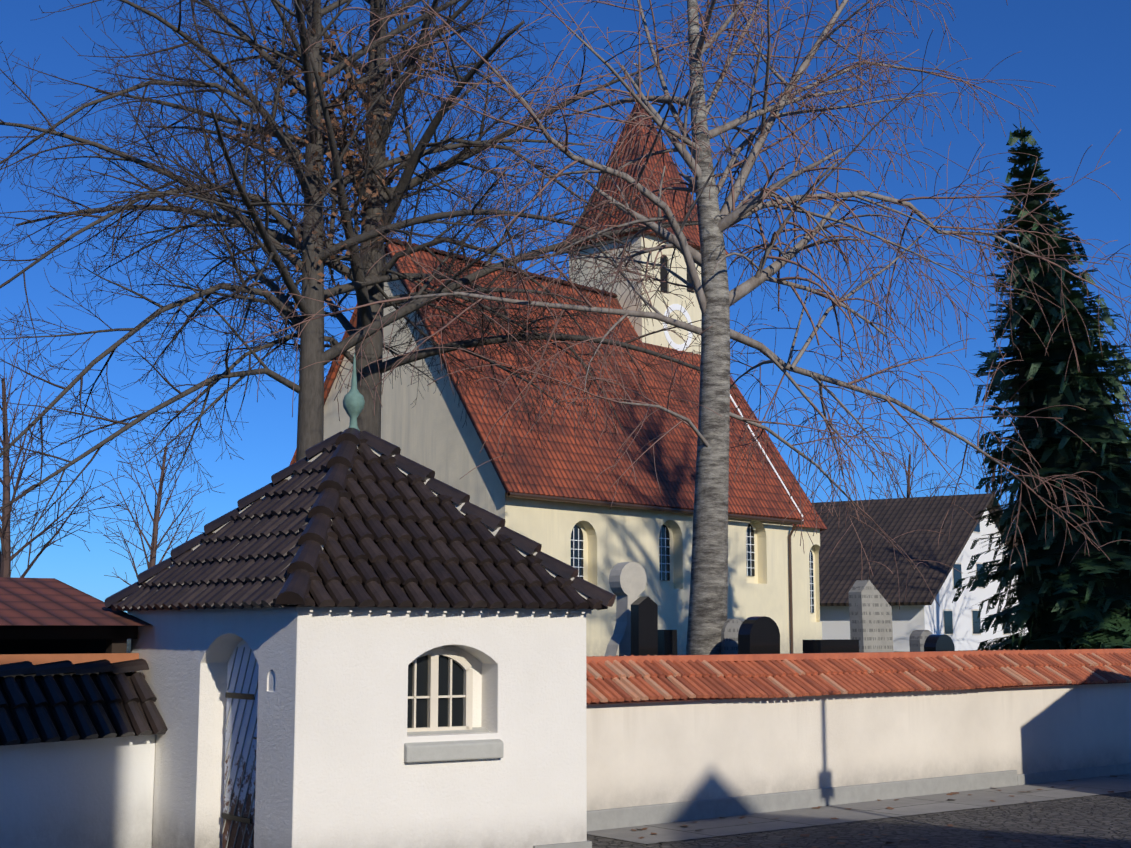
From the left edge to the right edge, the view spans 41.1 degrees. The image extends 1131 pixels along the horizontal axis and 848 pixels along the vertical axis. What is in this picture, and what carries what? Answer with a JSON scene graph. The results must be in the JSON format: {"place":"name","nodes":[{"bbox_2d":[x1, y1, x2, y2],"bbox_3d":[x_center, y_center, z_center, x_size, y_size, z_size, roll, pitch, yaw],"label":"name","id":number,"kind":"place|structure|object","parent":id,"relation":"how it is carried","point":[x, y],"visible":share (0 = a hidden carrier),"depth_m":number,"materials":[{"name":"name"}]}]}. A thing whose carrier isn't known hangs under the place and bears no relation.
{"place":"outdoors","nodes":[
{"label":"outdoors","id":0,"kind":"place"},
{"bbox_2d":[126,640,976,652],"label":"yard ground","id":1,"kind":"structure","parent":0,"point":[128,646],"depth_m":73.12,"materials":[{"name":"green plant"}]},
{"bbox_2d":[0,313,130,577],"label":"tree","id":2,"kind":"object","parent":1,"relation":"on","point":[5,567],"visible":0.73,"depth_m":60.33,"materials":[{"name":"brown plant"}]},
{"bbox_2d":[87,400,222,584],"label":"tree","id":3,"kind":"object","parent":1,"relation":"on","point":[154,546],"visible":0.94,"depth_m":82.71,"materials":[{"name":"brown plant"}]},
{"bbox_2d":[0,0,766,469],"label":"linden tree","id":4,"kind":"object","parent":1,"relation":"on","point":[368,420],"visible":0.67,"depth_m":33.10,"materials":[{"name":"brown plant"}]},
{"bbox_2d":[204,0,463,317],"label":"dry linden leaves","id":5,"kind":"object","parent":4,"relation":"attached to","point":[345,112],"visible":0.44,"depth_m":31.94,"materials":[{"name":"brown plant"}]},
{"bbox_2d":[0,0,788,576],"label":"linden tree","id":6,"kind":"object","parent":1,"relation":"on","point":[310,406],"visible":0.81,"depth_m":30.61,"materials":[{"name":"brown plant"}]},
{"bbox_2d":[605,562,646,655],"bbox_3d":[0.692,2.491,17.598,0.677,1.760,0.360,6,-10,-38],"label":"gravestone","id":7,"kind":"object","parent":1,"relation":"on","point":[627,581],"visible":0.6,"depth_m":17.59,"materials":[{"name":"stone"}]},
{"bbox_2d":[631,596,657,655],"bbox_3d":[0.893,2.643,17.185,0.447,1.347,0.300,6,-10,-38],"label":"gravestone","id":8,"kind":"object","parent":1,"relation":"on","point":[644,625],"visible":0.32,"depth_m":17.13,"materials":[{"name":"black stone"}]},
{"bbox_2d":[188,0,1130,654],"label":"birch tree","id":9,"kind":"object","parent":1,"relation":"on","point":[716,296],"visible":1,"depth_m":19.73,"materials":[{"name":"grey plant"}]},
{"bbox_2d":[658,630,676,654],"bbox_3d":[1.384,3.262,20.334,0.395,0.967,0.310,6,-10,-38],"label":"gravestone","id":10,"kind":"object","parent":1,"relation":"on","point":[667,642],"visible":0.14,"depth_m":20.32,"materials":[{"name":"black stone"}]},
{"bbox_2d":[721,619,742,654],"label":"arched gravestone","id":11,"kind":"structure","parent":1,"relation":"on","point":[729,635],"depth_m":18.85,"materials":[{"name":"grey stone"}]},
{"bbox_2d":[803,639,858,652],"bbox_3d":[3.330,3.131,18.915,0.874,0.845,0.460,6,-10,-38],"label":"gravestone","id":12,"kind":"object","parent":1,"relation":"on","point":[834,646],"visible":0.18,"depth_m":18.78,"materials":[{"name":"black stone"}]},
{"bbox_2d":[848,580,893,651],"bbox_3d":[4.082,2.888,20.014,0.761,1.622,0.380,6,-10,-38],"label":"gravestone","id":13,"kind":"object","parent":1,"relation":"on","point":[870,616],"visible":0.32,"depth_m":19.96,"materials":[{"name":"stone"}]},
{"bbox_2d":[857,412,965,499],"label":"tree","id":14,"kind":"object","parent":1,"relation":"on","point":[909,489],"visible":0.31,"depth_m":94.51,"materials":[{"name":"brown plant"}]},
{"bbox_2d":[909,630,931,651],"bbox_3d":[5.386,3.575,22.627,0.517,0.964,0.360,6,-10,-38],"label":"gravestone","id":15,"kind":"object","parent":1,"relation":"on","point":[917,638],"visible":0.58,"depth_m":22.60,"materials":[{"name":"grey stone"}]},
{"bbox_2d":[924,634,954,651],"bbox_3d":[5.103,3.316,20.503,0.566,0.905,0.360,6,-10,-38],"label":"gravestone","id":16,"kind":"object","parent":1,"relation":"on","point":[938,642],"visible":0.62,"depth_m":20.46,"materials":[{"name":"black stone"}]},
{"bbox_2d":[918,403,1017,508],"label":"tree","id":17,"kind":"object","parent":1,"relation":"on","point":[993,474],"visible":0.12,"depth_m":99.05,"materials":[{"name":"brown plant"}]},
{"bbox_2d":[952,118,1130,650],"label":"spruce tree","id":18,"kind":"object","parent":1,"relation":"on","point":[1080,601],"visible":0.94,"depth_m":36.86,"materials":[{"name":"green plant"}]},
{"bbox_2d":[1091,263,1130,460],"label":"tree","id":19,"kind":"object","parent":1,"relation":"on","point":[1118,345],"visible":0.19,"depth_m":56.28,"materials":[{"name":"brown plant"}]},
{"bbox_2d":[1099,279,1130,420],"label":"tree","id":20,"kind":"object","parent":1,"relation":"on","point":[1129,400],"visible":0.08,"depth_m":71.59,"materials":[{"name":"brown plant"}]},
{"bbox_2d":[0,0,1130,612],"label":"sky","id":21,"kind":"structure","parent":0,"point":[1081,48],"materials":[{"name":"blue"}]},
{"bbox_2d":[738,616,779,653],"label":"arched gravestone","id":22,"kind":"structure","parent":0,"point":[758,634],"depth_m":18.11,"materials":[{"name":"black stone"}]},
{"bbox_2d":[587,791,1130,847],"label":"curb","id":23,"kind":"structure","parent":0,"point":[1101,821],"depth_m":14.44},
{"bbox_2d":[587,773,1130,843],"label":"apron pavement","id":24,"kind":"structure","parent":0,"point":[804,817],"depth_m":16.05,"materials":[{"name":"concrete"}]},
{"bbox_2d":[631,775,1121,847],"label":"fallen leaves","id":25,"kind":"object","parent":24,"relation":"on","point":[891,808],"visible":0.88,"depth_m":14.47,"materials":[{"name":"brown plant"}]},
{"label":"ground","id":26,"kind":"structure","parent":0,"visible":0},
{"bbox_2d":[0,625,138,677],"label":"shed wall","id":27,"kind":"structure","parent":26,"relation":"on","point":[43,644],"depth_m":13.66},
{"bbox_2d":[0,577,152,625],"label":"shed roof","id":28,"kind":"structure","parent":27,"relation":"on","point":[38,601],"depth_m":14.02,"materials":[{"name":"red tile"}]},
{"bbox_2d":[0,734,155,847],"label":"wall","id":29,"kind":"structure","parent":26,"relation":"on","point":[94,793],"depth_m":12.71,"materials":[{"name":"paint"}]},
{"bbox_2d":[0,659,167,745],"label":"wall coping","id":30,"kind":"object","parent":29,"relation":"on","point":[38,707],"depth_m":12.77,"materials":[{"name":"tile"}]},
{"bbox_2d":[130,612,586,847],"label":"gate house walls","id":31,"kind":"structure","parent":26,"relation":"on","point":[334,769],"depth_m":12.23,"materials":[{"name":"white paint"}]},
{"bbox_2d":[222,643,258,847],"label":"gate","id":32,"kind":"structure","parent":31,"relation":"in","point":[238,813],"depth_m":12.57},
{"bbox_2d":[127,606,591,614],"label":"roof eaves","id":33,"kind":"object","parent":31,"relation":"attached to","point":[376,609],"visible":0.57,"depth_m":12.30,"materials":[{"name":"brown wood"}]},
{"bbox_2d":[105,428,615,610],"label":"tiled roof","id":34,"kind":"structure","parent":31,"relation":"on","point":[351,517],"depth_m":12.80,"materials":[{"name":"black tile"}]},
{"bbox_2d":[343,353,364,430],"bbox_3d":[-1.934,-0.238,13.781,0.213,0.862,0.213,0,-8,2],"label":"roof finial","id":35,"kind":"object","parent":34,"relation":"on","point":[353,403],"visible":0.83,"depth_m":13.72,"materials":[{"name":"teal metal"}]},
{"bbox_2d":[407,647,472,731],"bbox_3d":[-1.091,2.185,12.357,0.712,0.710,0.075,5,-9,-31],"label":"window","id":36,"kind":"structure","parent":31,"relation":"in","point":[440,688],"depth_m":12.39,"materials":[{"name":"white wood"}]},
{"bbox_2d":[404,727,503,762],"bbox_3d":[-0.952,2.599,12.230,0.874,0.235,0.300,5,-9,-31],"label":"window sill","id":37,"kind":"structure","parent":31,"relation":"attached to","point":[414,752],"depth_m":12.12,"materials":[{"name":"grey stone"}]},
{"bbox_2d":[533,840,591,847],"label":"building plinth","id":38,"kind":"structure","parent":31,"relation":"attached to","point":[586,844],"depth_m":12.57,"materials":[{"name":"grey concrete"}]},
{"bbox_2d":[505,491,794,655],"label":"church nave","id":39,"kind":"structure","parent":26,"relation":"on","point":[613,537],"depth_m":49.89,"materials":[{"name":"paint"}]},
{"bbox_2d":[324,254,504,518],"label":"gable wall","id":40,"kind":"structure","parent":39,"relation":"attached to","point":[429,431],"depth_m":47.66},
{"bbox_2d":[289,237,802,519],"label":"church roof","id":41,"kind":"structure","parent":39,"relation":"on","point":[567,467],"depth_m":50.73,"materials":[{"name":"red tile"}]},
{"bbox_2d":[730,395,802,520],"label":"church verge","id":42,"kind":"structure","parent":41,"relation":"attached to","point":[736,406],"depth_m":57.12,"materials":[{"name":"white paint"}]},
{"bbox_2d":[571,525,583,578],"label":"church window","id":43,"kind":"structure","parent":39,"relation":"attached to","point":[577,549],"depth_m":47.58,"materials":[{"name":"clear glass"}]},
{"bbox_2d":[507,492,803,652],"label":"rain gutter","id":44,"kind":"object","parent":39,"relation":"attached to","point":[607,503],"visible":0.83,"depth_m":49.85,"materials":[{"name":"orange metal"}]},
{"bbox_2d":[659,525,669,580],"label":"church window","id":45,"kind":"structure","parent":39,"relation":"attached to","point":[664,549],"depth_m":50.78,"materials":[{"name":"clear glass"}]},
{"bbox_2d":[641,233,701,354],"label":"church tower","id":46,"kind":"structure","parent":39,"relation":"on","point":[694,313],"depth_m":58.37,"materials":[{"name":"beige paint"}]},
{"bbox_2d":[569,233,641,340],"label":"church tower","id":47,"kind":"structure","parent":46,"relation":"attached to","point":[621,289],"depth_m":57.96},
{"bbox_2d":[634,55,643,94],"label":"cross","id":48,"kind":"object","parent":46,"relation":"on","point":[636,80],"visible":0.44,"depth_m":61.47,"materials":[{"name":"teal metal"}]},
{"bbox_2d":[565,102,728,254],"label":"tower roof","id":49,"kind":"structure","parent":46,"relation":"on","point":[672,172],"depth_m":59.88,"materials":[{"name":"red tile"}]},
{"bbox_2d":[660,255,667,293],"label":"tower window","id":50,"kind":"structure","parent":46,"relation":"in","point":[663,272],"depth_m":58.27,"materials":[{"name":"black glass"}]},
{"bbox_2d":[663,304,692,350],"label":"clock face","id":51,"kind":"object","parent":46,"relation":"attached to","point":[674,345],"visible":0.69,"depth_m":58.48,"materials":[{"name":"white"}]},
{"bbox_2d":[687,269,693,292],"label":"tower window","id":52,"kind":"structure","parent":46,"relation":"in","point":[688,279],"depth_m":59.43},
{"bbox_2d":[746,524,754,575],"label":"church window","id":53,"kind":"structure","parent":39,"relation":"attached to","point":[750,562],"depth_m":54.41,"materials":[{"name":"clear glass"}]},
{"bbox_2d":[793,526,821,652],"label":"church wall","id":54,"kind":"structure","parent":26,"relation":"on","point":[808,625],"depth_m":57.81,"materials":[{"name":"paint"}]},
{"bbox_2d":[730,376,827,530],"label":"church chancel roof","id":55,"kind":"structure","parent":54,"relation":"on","point":[809,521],"depth_m":59.72,"materials":[{"name":"red tile"}]},
{"bbox_2d":[809,550,813,612],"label":"church window","id":56,"kind":"structure","parent":54,"relation":"attached to","point":[811,583],"depth_m":58.75,"materials":[{"name":"clear glass"}]},
{"bbox_2d":[586,683,1130,810],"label":"boundary wall","id":57,"kind":"structure","parent":26,"relation":"on","point":[644,753],"depth_m":16.77,"materials":[{"name":"paint"}]},
{"bbox_2d":[586,648,1130,704],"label":"wall coping tiles","id":58,"kind":"object","parent":57,"relation":"on","point":[610,679],"visible":0.81,"depth_m":17.09,"materials":[{"name":"tile"}]},
{"bbox_2d":[587,763,1130,830],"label":"wall plinth","id":59,"kind":"structure","parent":57,"relation":"attached to","point":[611,818],"depth_m":16.44,"materials":[{"name":"grey concrete"}]},
{"bbox_2d":[820,508,1027,651],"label":"house walls","id":60,"kind":"structure","parent":26,"relation":"on","point":[907,620],"depth_m":67.69,"materials":[{"name":"white paint"}]},
{"bbox_2d":[813,493,1017,605],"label":"house roof","id":61,"kind":"structure","parent":60,"relation":"on","point":[843,568],"depth_m":69.51,"materials":[{"name":"black tile"}]},
{"bbox_2d":[943,522,1010,634],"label":"house windows","id":62,"kind":"structure","parent":60,"relation":"in","point":[948,621],"depth_m":68.42,"materials":[{"name":"black glass"}]}
]}

